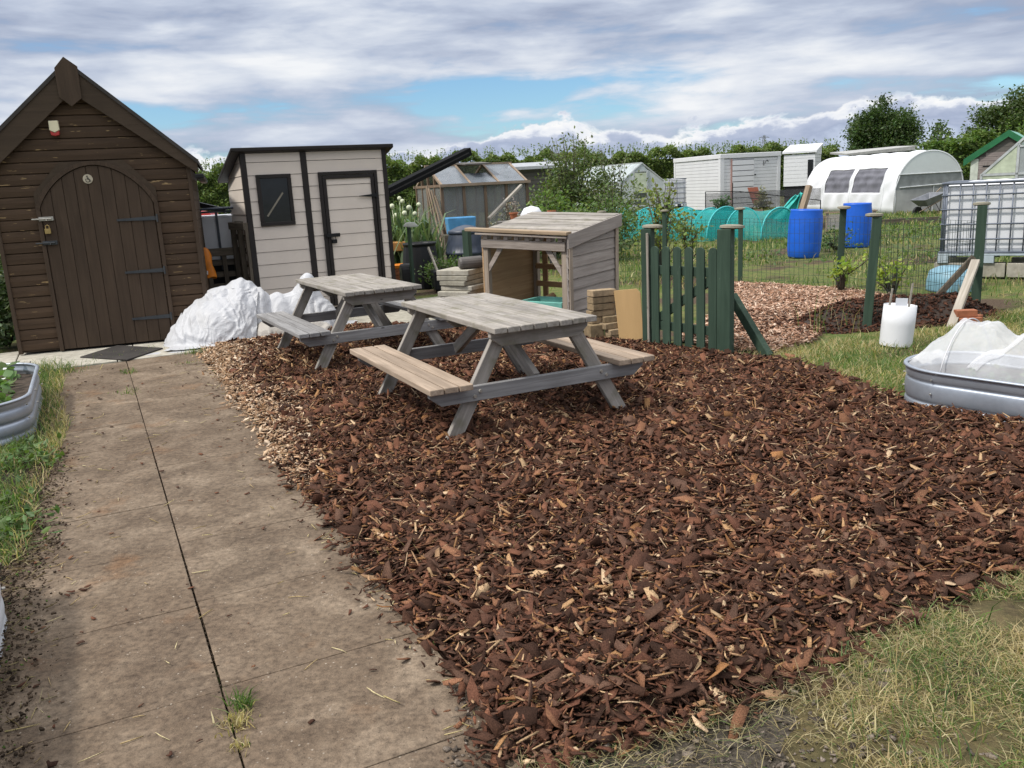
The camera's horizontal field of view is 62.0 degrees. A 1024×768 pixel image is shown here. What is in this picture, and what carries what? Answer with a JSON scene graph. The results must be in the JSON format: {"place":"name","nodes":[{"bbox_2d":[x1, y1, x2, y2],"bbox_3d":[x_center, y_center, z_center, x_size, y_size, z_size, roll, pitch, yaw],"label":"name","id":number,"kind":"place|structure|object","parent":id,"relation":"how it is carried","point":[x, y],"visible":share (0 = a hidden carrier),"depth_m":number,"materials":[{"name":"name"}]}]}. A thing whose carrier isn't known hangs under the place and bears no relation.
{"place":"outdoors","nodes":[
{"label":"outdoors","id":0,"kind":"place"},
{"bbox_2d":[0,363,74,586],"bbox_3d":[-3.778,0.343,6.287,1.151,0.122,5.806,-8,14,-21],"label":"grass","id":1,"kind":"structure","parent":0,"point":[46,376],"depth_m":5.71,"materials":[{"name":"green plant"}]},
{"bbox_2d":[0,363,42,445],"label":"metal bed","id":2,"kind":"object","parent":1,"relation":"on","point":[19,411],"visible":0.89,"depth_m":6.33,"materials":[{"name":"metal"}]},
{"bbox_2d":[0,361,20,402],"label":"strawberry plants","id":3,"kind":"object","parent":2,"relation":"on","point":[8,372],"visible":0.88,"depth_m":6.98,"materials":[{"name":"green plant"}]},
{"bbox_2d":[0,432,64,543],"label":"strip weeds","id":4,"kind":"object","parent":1,"relation":"on","point":[7,518],"visible":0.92,"depth_m":4.89,"materials":[{"name":"green plant"}]},
{"bbox_2d":[0,340,201,371],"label":"pavement","id":5,"kind":"structure","parent":0,"point":[67,355],"depth_m":9.69,"materials":[{"name":"grey concrete"}]},
{"bbox_2d":[0,57,209,354],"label":"brown shed","id":6,"kind":"structure","parent":5,"relation":"on","point":[102,241],"depth_m":9.80,"materials":[{"name":"brown wood"}]},
{"bbox_2d":[31,166,172,348],"bbox_3d":[-4.739,-1.468,9.872,1.320,2.055,0.079,-7,14,-17],"label":"door","id":7,"kind":"structure","parent":6,"relation":"in","point":[89,176],"depth_m":9.90,"materials":[{"name":"brown wood"}]},
{"bbox_2d":[80,345,162,360],"bbox_3d":[-4.403,-0.355,9.634,0.947,0.016,0.652,3,15,26],"label":"door mat","id":8,"kind":"object","parent":5,"relation":"on","point":[114,352],"depth_m":9.57,"materials":[{"name":"rubber"}]},
{"bbox_2d":[146,273,356,354],"bbox_3d":[-3.100,-0.925,10.269,2.292,0.708,1.667,-4,13,-6],"label":"white sack heap","id":9,"kind":"object","parent":5,"relation":"on","point":[229,311],"visible":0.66,"depth_m":9.99,"materials":[{"name":"white plastic"}]},
{"bbox_2d":[0,352,530,767],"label":"path","id":10,"kind":"structure","parent":0,"point":[115,669],"depth_m":3.40,"materials":[{"name":"concrete"}]},
{"bbox_2d":[0,442,86,767],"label":"soil crumbs","id":11,"kind":"object","parent":10,"relation":"on","point":[5,634],"visible":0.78,"depth_m":3.72,"materials":[{"name":"brown soil"}]},
{"bbox_2d":[24,345,260,755],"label":"joint grass","id":12,"kind":"structure","parent":10,"relation":"on","point":[239,718],"depth_m":2.79,"materials":[{"name":"green plant"}]},
{"bbox_2d":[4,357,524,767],"bbox_3d":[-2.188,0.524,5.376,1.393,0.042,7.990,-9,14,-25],"label":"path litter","id":13,"kind":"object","parent":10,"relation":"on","point":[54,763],"visible":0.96,"depth_m":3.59,"materials":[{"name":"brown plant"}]},
{"bbox_2d":[388,148,471,196],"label":"black gutter beam","id":14,"kind":"structure","parent":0,"point":[404,183],"depth_m":15.66,"materials":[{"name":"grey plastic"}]},
{"bbox_2d":[437,272,482,280],"bbox_3d":[-0.594,-1.255,9.959,0.416,0.055,0.407,4,15,29],"label":"stone slab","id":15,"kind":"object","parent":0,"point":[460,278],"depth_m":9.80,"materials":[{"name":"grey stone"}]},
{"bbox_2d":[436,267,482,275],"bbox_3d":[-0.592,-1.319,9.958,0.426,0.061,0.421,4,15,27],"label":"stone slab","id":16,"kind":"object","parent":15,"relation":"on","point":[454,271],"depth_m":9.80,"materials":[{"name":"grey stone"}]},
{"bbox_2d":[458,256,482,268],"bbox_3d":[-0.475,-1.403,9.853,0.280,0.144,0.144,-7,14,-17],"label":"grey can","id":17,"kind":"object","parent":16,"relation":"on","point":[470,262],"visible":0.87,"depth_m":9.80,"materials":[{"name":"grey metal"}]},
{"bbox_2d":[0,196,1023,767],"bbox_3d":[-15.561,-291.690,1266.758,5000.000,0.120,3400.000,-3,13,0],"label":"ground","id":18,"kind":"structure","parent":0,"point":[802,272],"depth_m":13.18,"materials":[{"name":"green plant"}]},
{"bbox_2d":[0,260,15,346],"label":"laurel","id":19,"kind":"object","parent":18,"relation":"on","point":[6,331],"visible":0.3,"depth_m":10.30,"materials":[{"name":"green plant"}]},
{"bbox_2d":[126,362,243,764],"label":"joint soil","id":20,"kind":"structure","parent":18,"relation":"on","point":[204,627],"depth_m":3.74,"materials":[{"name":"brown soil"}]},
{"bbox_2d":[201,210,235,283],"bbox_3d":[-4.503,-1.924,13.179,1.060,1.494,1.034,-7,14,-17],"label":"caged tank","id":21,"kind":"object","parent":18,"relation":"on","point":[216,231],"visible":0.08,"depth_m":12.67,"materials":[{"name":"white plastic"}]},
{"bbox_2d":[209,247,241,288],"bbox_3d":[-4.164,-1.506,12.479,0.510,0.960,0.110,-7,14,-17],"label":"pallet","id":22,"kind":"object","parent":18,"relation":"on","point":[224,253],"visible":0.22,"depth_m":12.41,"materials":[{"name":"brown wood"}]},
{"bbox_2d":[256,273,453,368],"bbox_3d":[-1.583,-0.658,8.750,1.663,0.784,1.777,-10,15,-27],"label":"picnic table","id":23,"kind":"object","parent":18,"relation":"on","point":[368,292],"visible":0.88,"depth_m":8.22,"materials":[{"name":"grey wood"}]},
{"bbox_2d":[348,297,438,323],"bbox_3d":[-1.996,-0.905,11.640,4.354,0.046,2.195,-10,15,-29],"label":"paved pad","id":24,"kind":"object","parent":18,"relation":"on","point":[403,316],"depth_m":11.41,"materials":[{"name":"grey concrete"}]},
{"bbox_2d":[218,144,395,308],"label":"beige shed","id":25,"kind":"structure","parent":24,"relation":"on","point":[318,211],"depth_m":12.00,"materials":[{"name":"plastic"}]},
{"bbox_2d":[255,174,295,226],"bbox_3d":[-3.243,-2.526,11.709,0.472,0.688,0.040,-9,15,-26],"label":"window","id":26,"kind":"structure","parent":25,"relation":"in","point":[274,191],"depth_m":11.70,"materials":[{"name":"black glass"}]},
{"bbox_2d":[318,170,385,305],"bbox_3d":[-2.276,-2.090,12.278,0.852,1.899,0.093,-9,15,-26],"label":"door","id":27,"kind":"structure","parent":25,"relation":"in","point":[366,195],"depth_m":12.24,"materials":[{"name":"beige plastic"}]},
{"bbox_2d":[403,222,417,294],"bbox_3d":[-1.582,-1.911,13.709,0.239,1.365,0.236,6,16,33],"label":"fence post","id":28,"kind":"object","parent":18,"relation":"on","point":[408,225],"visible":0.85,"depth_m":13.72,"materials":[{"name":"green wood"}]},
{"bbox_2d":[402,241,437,289],"bbox_3d":[-1.582,-2.066,14.797,0.678,0.775,0.668,-3,13,0],"label":"compost bin","id":29,"kind":"object","parent":18,"relation":"on","point":[420,252],"visible":0.63,"depth_m":14.52,"materials":[{"name":"black plastic"}]},
{"bbox_2d":[390,196,452,263],"bbox_3d":[-2.192,-2.892,16.701,2.154,1.548,2.576,-3,13,0],"label":"globe flower clump","id":30,"kind":"object","parent":18,"relation":"on","point":[422,231],"visible":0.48,"depth_m":16.24,"materials":[{"name":"green plant"}]},
{"bbox_2d":[430,267,450,290],"bbox_3d":[-1.045,-1.761,14.259,0.560,0.330,0.560,-6,13,-11],"label":"black planter","id":31,"kind":"object","parent":18,"relation":"on","point":[436,285],"visible":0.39,"depth_m":13.98,"materials":[{"name":"plastic"}]},
{"bbox_2d":[414,251,459,288],"bbox_3d":[-1.221,-1.921,14.350,0.899,0.644,0.872,-3,13,0],"label":"bramble","id":32,"kind":"object","parent":31,"relation":"in","point":[431,267],"visible":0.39,"depth_m":14.34,"materials":[{"name":"green plant"}]},
{"bbox_2d":[441,234,448,265],"bbox_3d":[-1.077,-2.910,18.458,0.800,0.670,0.600,-6,13,-11],"label":"potting bench","id":33,"kind":"object","parent":18,"relation":"on","point":[445,238],"visible":0.14,"depth_m":18.18,"materials":[{"name":"brown wood"}]},
{"bbox_2d":[445,216,475,234],"bbox_3d":[-1.103,-3.400,18.293,0.617,0.360,0.438,-6,13,-11],"label":"blue tub","id":34,"kind":"object","parent":33,"relation":"on","point":[451,223],"visible":0.61,"depth_m":18.07,"materials":[{"name":"plastic"}]},
{"bbox_2d":[445,225,482,261],"bbox_3d":[-0.881,-2.621,16.628,0.840,0.955,0.834,-3,13,0],"label":"compost bin","id":35,"kind":"object","parent":18,"relation":"on","point":[455,242],"visible":0.47,"depth_m":16.31,"materials":[{"name":"plastic"}]},
{"bbox_2d":[413,162,530,240],"bbox_3d":[-0.950,-4.046,19.959,2.100,2.210,2.410,-8,14,-19],"label":"timber greenhouse","id":36,"kind":"object","parent":18,"relation":"on","point":[457,176],"visible":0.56,"depth_m":19.31,"materials":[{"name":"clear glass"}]},
{"bbox_2d":[350,293,653,439],"bbox_3d":[-0.147,-0.178,6.338,1.663,0.784,1.776,-9,14,-25],"label":"picnic table","id":37,"kind":"object","parent":18,"relation":"on","point":[510,326],"visible":0.94,"depth_m":5.83,"materials":[{"name":"grey wood"}]},
{"bbox_2d":[195,137,840,216],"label":"hedge","id":38,"kind":"object","parent":18,"relation":"on","point":[212,191],"visible":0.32,"depth_m":57.65,"materials":[{"name":"green plant"}]},
{"bbox_2d":[507,161,575,216],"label":"dark shed","id":39,"kind":"structure","parent":18,"relation":"on","point":[529,171],"depth_m":29.41,"materials":[{"name":"grey wood"}]},
{"bbox_2d":[492,185,595,256],"bbox_3d":[0.764,-3.685,19.325,2.415,1.622,2.165,-3,13,0],"label":"fruit bush","id":40,"kind":"object","parent":18,"relation":"on","point":[547,202],"visible":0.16,"depth_m":19.04,"materials":[{"name":"green plant"}]},
{"bbox_2d":[516,125,623,212],"bbox_3d":[1.435,-4.927,21.413,2.700,3.016,2.693,-3,13,0],"label":"tall shrub","id":41,"kind":"object","parent":18,"relation":"on","point":[564,178],"visible":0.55,"depth_m":21.08,"materials":[{"name":"green plant"}]},
{"bbox_2d":[192,321,1023,767],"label":"bark mulch","id":42,"kind":"object","parent":18,"relation":"on","point":[548,677],"visible":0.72,"depth_m":4.06,"materials":[{"name":"brown wood"}]},
{"bbox_2d":[464,212,621,330],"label":"log store","id":43,"kind":"structure","parent":42,"relation":"on","point":[586,245],"depth_m":9.43,"materials":[{"name":"grey wood"}]},
{"bbox_2d":[523,296,562,308],"bbox_3d":[0.429,-0.781,9.454,0.578,0.320,0.399,7,16,37],"label":"teal crate","id":44,"kind":"object","parent":43,"relation":"in","point":[552,301],"visible":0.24,"depth_m":9.55,"materials":[{"name":"plastic"}]},
{"bbox_2d":[614,289,642,340],"bbox_3d":[1.190,-0.687,8.653,0.270,0.550,0.024,-4,3,21],"label":"plywood board","id":45,"kind":"object","parent":42,"relation":"on","point":[628,304],"visible":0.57,"depth_m":8.64,"materials":[{"name":"beige wood"}]},
{"bbox_2d":[567,181,650,257],"bbox_3d":[1.829,-3.406,17.842,2.080,1.649,1.924,-3,13,0],"label":"fruit bush","id":46,"kind":"object","parent":18,"relation":"on","point":[617,203],"visible":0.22,"depth_m":17.78,"materials":[{"name":"green plant"}]},
{"bbox_2d":[576,148,651,241],"bbox_3d":[2.579,-4.842,22.041,2.366,2.444,2.054,-3,13,0],"label":"fruit bush","id":47,"kind":"object","parent":18,"relation":"on","point":[621,194],"visible":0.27,"depth_m":21.89,"materials":[{"name":"green plant"}]},
{"bbox_2d":[577,162,664,219],"bbox_3d":[4.323,-8.050,35.817,1.704,2.266,4.657,-9,14,-25],"label":"metal greenhouse","id":48,"kind":"object","parent":18,"relation":"on","point":[645,171],"visible":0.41,"depth_m":34.09,"materials":[{"name":"metal"}]},
{"bbox_2d":[641,224,662,342],"bbox_3d":[1.391,-0.864,8.423,0.200,1.407,0.228,5,15,31],"label":"fence post","id":49,"kind":"object","parent":18,"relation":"on","point":[647,237],"visible":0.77,"depth_m":8.31,"materials":[{"name":"green wood"}]},
{"bbox_2d":[621,177,697,274],"bbox_3d":[2.488,-2.650,14.385,1.037,1.646,1.262,-5,13,-8],"label":"apple tree","id":50,"kind":"object","parent":18,"relation":"on","point":[657,195],"visible":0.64,"depth_m":14.31,"materials":[{"name":"green plant"}]},
{"bbox_2d":[667,206,687,213],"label":"tank plinth","id":51,"kind":"structure","parent":18,"relation":"on","point":[679,207],"depth_m":35.34,"materials":[{"name":"teal plastic"}]},
{"bbox_2d":[663,178,686,206],"bbox_3d":[6.637,-8.010,35.714,1.111,1.155,1.065,-4,13,-2],"label":"water tank","id":52,"kind":"object","parent":51,"relation":"on","point":[680,187],"visible":0.5,"depth_m":35.25,"materials":[{"name":"white plastic"}]},
{"bbox_2d":[563,698,795,767],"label":"bare earth","id":53,"kind":"structure","parent":18,"relation":"on","point":[753,757],"depth_m":2.50,"materials":[{"name":"brown soil"}]},
{"bbox_2d":[442,655,1002,767],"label":"grit","id":54,"kind":"object","parent":53,"relation":"on","point":[458,763],"visible":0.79,"depth_m":2.49,"materials":[{"name":"grey stone"}]},
{"bbox_2d":[670,204,712,258],"bbox_3d":[3.320,-2.809,16.018,0.844,1.135,1.210,-3,13,0],"label":"apple tree","id":55,"kind":"object","parent":18,"relation":"on","point":[693,244],"visible":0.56,"depth_m":15.77,"materials":[{"name":"green plant"}]},
{"bbox_2d":[656,209,762,222],"bbox_3d":[7.281,-6.178,31.539,4.000,0.350,0.060,-3,13,0],"label":"bed edging","id":56,"kind":"object","parent":18,"relation":"on","point":[749,214],"visible":0.57,"depth_m":31.51,"materials":[{"name":"teal plastic"}]},
{"bbox_2d":[421,195,1023,305],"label":"field grass","id":57,"kind":"structure","parent":18,"relation":"on","point":[757,228],"depth_m":18.81,"materials":[{"name":"green plant"}]},
{"bbox_2d":[673,151,780,211],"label":"steel store","id":58,"kind":"structure","parent":18,"relation":"on","point":[744,172],"depth_m":38.28,"materials":[{"name":"white metal"}]},
{"bbox_2d":[730,159,755,209],"bbox_3d":[10.325,-8.932,38.052,1.240,2.190,0.046,-6,13,-14],"label":"door","id":59,"kind":"structure","parent":58,"relation":"in","point":[734,169],"depth_m":37.99,"materials":[{"name":"white metal"}]},
{"bbox_2d":[717,224,744,352],"bbox_3d":[1.990,-0.735,7.733,0.220,1.408,0.220,5,15,31],"label":"fence post","id":60,"kind":"object","parent":18,"relation":"on","point":[725,278],"visible":0.85,"depth_m":7.63,"materials":[{"name":"green wood"}]},
{"bbox_2d":[650,246,716,349],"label":"picket gate","id":61,"kind":"structure","parent":60,"relation":"attached to","point":[688,271],"depth_m":7.99,"materials":[{"name":"green wood"}]},
{"bbox_2d":[734,207,744,280],"bbox_3d":[3.538,-2.067,13.267,0.170,1.337,0.168,1,14,17],"label":"fence post","id":62,"kind":"object","parent":18,"relation":"on","point":[740,244],"visible":0.88,"depth_m":13.19,"materials":[{"name":"green wood"}]},
{"bbox_2d":[734,293,772,355],"bbox_3d":[2.207,-0.540,7.920,0.070,0.705,0.085,-10,-28,-27],"label":"green strut","id":63,"kind":"object","parent":18,"relation":"on","point":[751,329],"visible":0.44,"depth_m":7.88,"materials":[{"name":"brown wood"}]},
{"bbox_2d":[682,281,887,353],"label":"wood chips","id":64,"kind":"object","parent":18,"relation":"on","point":[761,294],"visible":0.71,"depth_m":10.18,"materials":[{"name":"brown wood"}]},
{"bbox_2d":[823,250,868,289],"bbox_3d":[4.471,-1.518,11.313,0.710,0.624,0.458,-3,13,0],"label":"currant bush","id":65,"kind":"object","parent":64,"relation":"on","point":[843,278],"visible":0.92,"depth_m":11.28,"materials":[{"name":"green plant"}]},
{"bbox_2d":[735,215,838,227],"bbox_3d":[8.644,-5.035,26.483,3.400,0.270,0.060,-3,13,0],"label":"bed edging","id":66,"kind":"object","parent":18,"relation":"on","point":[772,222],"visible":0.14,"depth_m":26.45,"materials":[{"name":"teal plastic"}]},
{"bbox_2d":[743,218,834,286],"bbox_3d":[4.062,-1.955,12.588,0.015,0.972,1.720,-13,16,-36],"label":"wire fence","id":67,"kind":"object","parent":18,"relation":"on","point":[794,233],"visible":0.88,"depth_m":12.58,"materials":[{"name":"green metal"}]},
{"bbox_2d":[782,143,822,202],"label":"white shed","id":68,"kind":"structure","parent":18,"relation":"on","point":[798,169],"depth_m":44.64,"materials":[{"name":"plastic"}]},
{"bbox_2d":[787,209,822,258],"bbox_3d":[5.662,-2.909,16.488,0.630,0.920,0.630,0,13,-1],"label":"blue drum","id":69,"kind":"object","parent":18,"relation":"on","point":[808,248],"visible":0.94,"depth_m":16.25,"materials":[{"name":"plastic"}]},
{"bbox_2d":[799,185,812,208],"bbox_3d":[8.308,-5.039,24.343,0.140,1.291,0.150,17,-1,-37],"label":"leaning log","id":70,"kind":"object","parent":18,"relation":"on","point":[806,197],"visible":0.56,"depth_m":24.30,"materials":[{"name":"brown wood"}]},
{"bbox_2d":[767,192,802,222],"bbox_3d":[7.929,-5.099,24.743,0.981,0.889,0.178,3,14,23],"label":"teal cloth","id":71,"kind":"object","parent":70,"relation":"hanging from","point":[790,204],"visible":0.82,"depth_m":24.72,"materials":[{"name":"teal fabric"}]},
{"bbox_2d":[836,206,850,284],"bbox_3d":[4.579,-1.795,11.856,0.176,1.337,0.182,2,14,17],"label":"fence post","id":72,"kind":"object","parent":18,"relation":"on","point":[842,222],"visible":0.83,"depth_m":11.79,"materials":[{"name":"green wood"}]},
{"bbox_2d":[843,203,871,247],"bbox_3d":[7.296,-3.365,18.074,0.600,0.920,0.600,-2,13,0],"label":"blue drum","id":73,"kind":"object","parent":18,"relation":"on","point":[859,209],"visible":0.72,"depth_m":17.82,"materials":[{"name":"plastic"}]},
{"bbox_2d":[862,213,883,325],"bbox_3d":[3.688,-1.069,8.834,0.176,1.382,0.174,5,15,22],"label":"fence post","id":74,"kind":"object","parent":18,"relation":"on","point":[872,266],"visible":0.87,"depth_m":8.72,"materials":[{"name":"green wood"}]},
{"bbox_2d":[830,146,917,189],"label":"flat roof shed","id":75,"kind":"structure","parent":18,"relation":"on","point":[878,150],"depth_m":56.34,"materials":[{"name":"white"}]},
{"bbox_2d":[736,216,1015,271],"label":"plot weeds","id":76,"kind":"object","parent":18,"relation":"on","point":[825,260],"visible":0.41,"depth_m":16.38,"materials":[{"name":"green plant"}]},
{"bbox_2d":[839,92,929,155],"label":"round tree","id":77,"kind":"object","parent":18,"relation":"on","point":[878,126],"visible":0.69,"depth_m":75.57,"materials":[{"name":"green plant"}]},
{"bbox_2d":[807,150,963,213],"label":"polytunnel","id":78,"kind":"structure","parent":18,"relation":"on","point":[887,183],"depth_m":30.29,"materials":[{"name":"white plastic"}]},
{"bbox_2d":[825,168,887,192],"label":"mesh window","id":79,"kind":"structure","parent":78,"relation":"in","point":[869,180],"depth_m":31.68,"materials":[{"name":"grey plastic"}]},
{"bbox_2d":[862,256,920,293],"bbox_3d":[4.925,-1.427,11.047,0.639,0.532,0.618,8,17,40],"label":"currant bush","id":80,"kind":"object","parent":18,"relation":"on","point":[885,273],"visible":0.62,"depth_m":11.05,"materials":[{"name":"green plant"}]},
{"bbox_2d":[799,295,995,333],"bbox_3d":[4.187,-0.832,9.457,2.554,0.249,1.602,-3,13,0],"label":"compost heap","id":81,"kind":"object","parent":18,"relation":"on","point":[937,314],"visible":0.31,"depth_m":9.04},
{"bbox_2d":[790,291,1008,333],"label":"compost lumps","id":82,"kind":"object","parent":81,"relation":"on","point":[832,307],"visible":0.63,"depth_m":9.12,"materials":[{"name":"brown soil"}]},
{"bbox_2d":[879,283,916,347],"bbox_3d":[3.588,-0.649,7.901,0.290,0.580,0.290,1,13,-1],"label":"tree tube","id":83,"kind":"object","parent":18,"relation":"on","point":[898,321],"visible":0.93,"depth_m":7.82,"materials":[{"name":"white plastic"}]},
{"bbox_2d":[842,216,975,294],"bbox_3d":[4.850,-1.565,10.662,0.018,1.002,2.637,-6,13,-11],"label":"wire fence","id":84,"kind":"object","parent":18,"relation":"on","point":[949,240],"visible":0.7,"depth_m":10.43,"materials":[{"name":"green metal"}]},
{"bbox_2d":[869,222,974,320],"bbox_3d":[4.404,-1.183,9.118,1.577,1.002,0.023,-8,14,-21],"label":"wire fence","id":85,"kind":"object","parent":18,"relation":"on","point":[891,252],"visible":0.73,"depth_m":9.09,"materials":[{"name":"green metal"}]},
{"bbox_2d":[910,187,942,213],"bbox_3d":[14.036,-6.056,28.574,1.617,0.630,0.668,-22,18,-16],"label":"wheelbarrow","id":86,"kind":"object","parent":18,"relation":"on","point":[929,199],"visible":0.75,"depth_m":28.39,"materials":[{"name":"grey metal"}]},
{"bbox_2d":[926,265,971,291],"bbox_3d":[5.854,-1.405,11.296,0.660,0.300,0.660,-3,13,0],"label":"blue tub","id":87,"kind":"object","parent":18,"relation":"on","point":[943,277],"visible":0.48,"depth_m":11.14,"materials":[{"name":"plastic"}]},
{"bbox_2d":[934,262,963,267],"bbox_3d":[6.440,-1.684,12.499,0.440,0.197,0.200,6,16,33],"label":"concrete block","id":88,"kind":"object","parent":18,"relation":"on","point":[936,264],"depth_m":12.44,"materials":[{"name":"grey concrete"}]},
{"bbox_2d":[937,178,1023,262],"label":"water tank","id":89,"kind":"object","parent":88,"relation":"on","point":[1004,236],"visible":0.91,"depth_m":12.05,"materials":[{"name":"white plastic"}]},
{"bbox_2d":[902,351,1023,421],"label":"metal bed","id":90,"kind":"object","parent":18,"relation":"on","point":[927,383],"visible":0.84,"depth_m":5.61,"materials":[{"name":"metal"}]},
{"bbox_2d":[908,318,1022,374],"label":"crop netting","id":91,"kind":"object","parent":90,"relation":"on","point":[929,354],"visible":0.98,"depth_m":5.89,"materials":[{"name":"white fabric"}]},
{"bbox_2d":[960,364,1023,383],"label":"seedlings","id":92,"kind":"object","parent":90,"relation":"on","point":[990,375],"visible":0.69,"depth_m":5.71,"materials":[{"name":"green plant"}]},
{"bbox_2d":[946,259,979,328],"bbox_3d":[4.766,-0.953,9.000,0.085,0.050,1.138,8,48,38],"label":"pale stay","id":93,"kind":"object","parent":18,"relation":"on","point":[965,288],"visible":0.72,"depth_m":9.01,"materials":[{"name":"brown wood"}]},
{"bbox_2d":[915,120,1023,179],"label":"hedge","id":94,"kind":"object","parent":18,"relation":"on","point":[959,149],"visible":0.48,"depth_m":47.05,"materials":[{"name":"green plant"}]},
{"bbox_2d":[971,202,990,302],"bbox_3d":[5.136,-1.294,9.415,0.176,1.407,0.175,3,15,26],"label":"fence post","id":95,"kind":"object","parent":18,"relation":"on","point":[980,235],"visible":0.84,"depth_m":9.28,"materials":[{"name":"green wood"}]},
{"bbox_2d":[959,84,1023,144],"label":"round tree","id":96,"kind":"object","parent":18,"relation":"on","point":[1011,112],"visible":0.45,"depth_m":57.29,"materials":[{"name":"green plant"}]},
{"bbox_2d":[963,130,1023,179],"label":"green roofed shed","id":97,"kind":"structure","parent":18,"relation":"on","point":[984,158],"depth_m":24.95,"materials":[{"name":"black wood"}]},
{"bbox_2d":[983,262,1006,276],"bbox_3d":[6.830,-1.644,12.240,0.440,0.197,0.200,6,16,33],"label":"concrete block","id":98,"kind":"object","parent":18,"relation":"on","point":[997,268],"depth_m":12.11,"materials":[{"name":"grey concrete"}]},
{"bbox_2d":[980,137,1023,179],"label":"glazed lean to","id":99,"kind":"object","parent":18,"relation":"on","point":[1006,163],"visible":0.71,"depth_m":19.22,"materials":[{"name":"glass"}]},
{"bbox_3d":[-3.965,-1.111,12.218,0.600,0.290,0.600,-3,13,0],"label":"timber block","id":100,"kind":"object","parent":18,"relation":"on","visible":0},
{"bbox_2d":[228,221,254,283],"bbox_3d":[-3.797,-1.774,12.066,0.115,1.030,0.870,-11,15,-29],"label":"pallet","id":101,"kind":"object","parent":100,"relation":"on","point":[239,236],"visible":0.73,"depth_m":12.03,"materials":[{"name":"brown wood"}]},
{"bbox_2d":[0,0,1023,171],"label":"sky","id":102,"kind":"structure","parent":0,"point":[215,77],"materials":[{"name":"blue"}]},
{"bbox_2d":[738,306,1023,392],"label":"verge grass","id":103,"kind":"structure","parent":0,"point":[1012,317],"depth_m":7.76,"materials":[{"name":"green plant"}]},
{"bbox_2d":[781,562,1023,767],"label":"dry grass","id":104,"kind":"structure","parent":0,"point":[995,672],"depth_m":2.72,"materials":[{"name":"beige plant"}]},
{"bbox_2d":[491,591,994,767],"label":"straw litter","id":105,"kind":"object","parent":104,"relation":"on","point":[771,706],"visible":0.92,"depth_m":2.59,"materials":[{"name":"beige plant"}]},
{"bbox_2d":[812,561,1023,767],"bbox_3d":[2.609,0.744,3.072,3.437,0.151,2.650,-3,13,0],"label":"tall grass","id":106,"kind":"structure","parent":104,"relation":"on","point":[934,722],"depth_m":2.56,"materials":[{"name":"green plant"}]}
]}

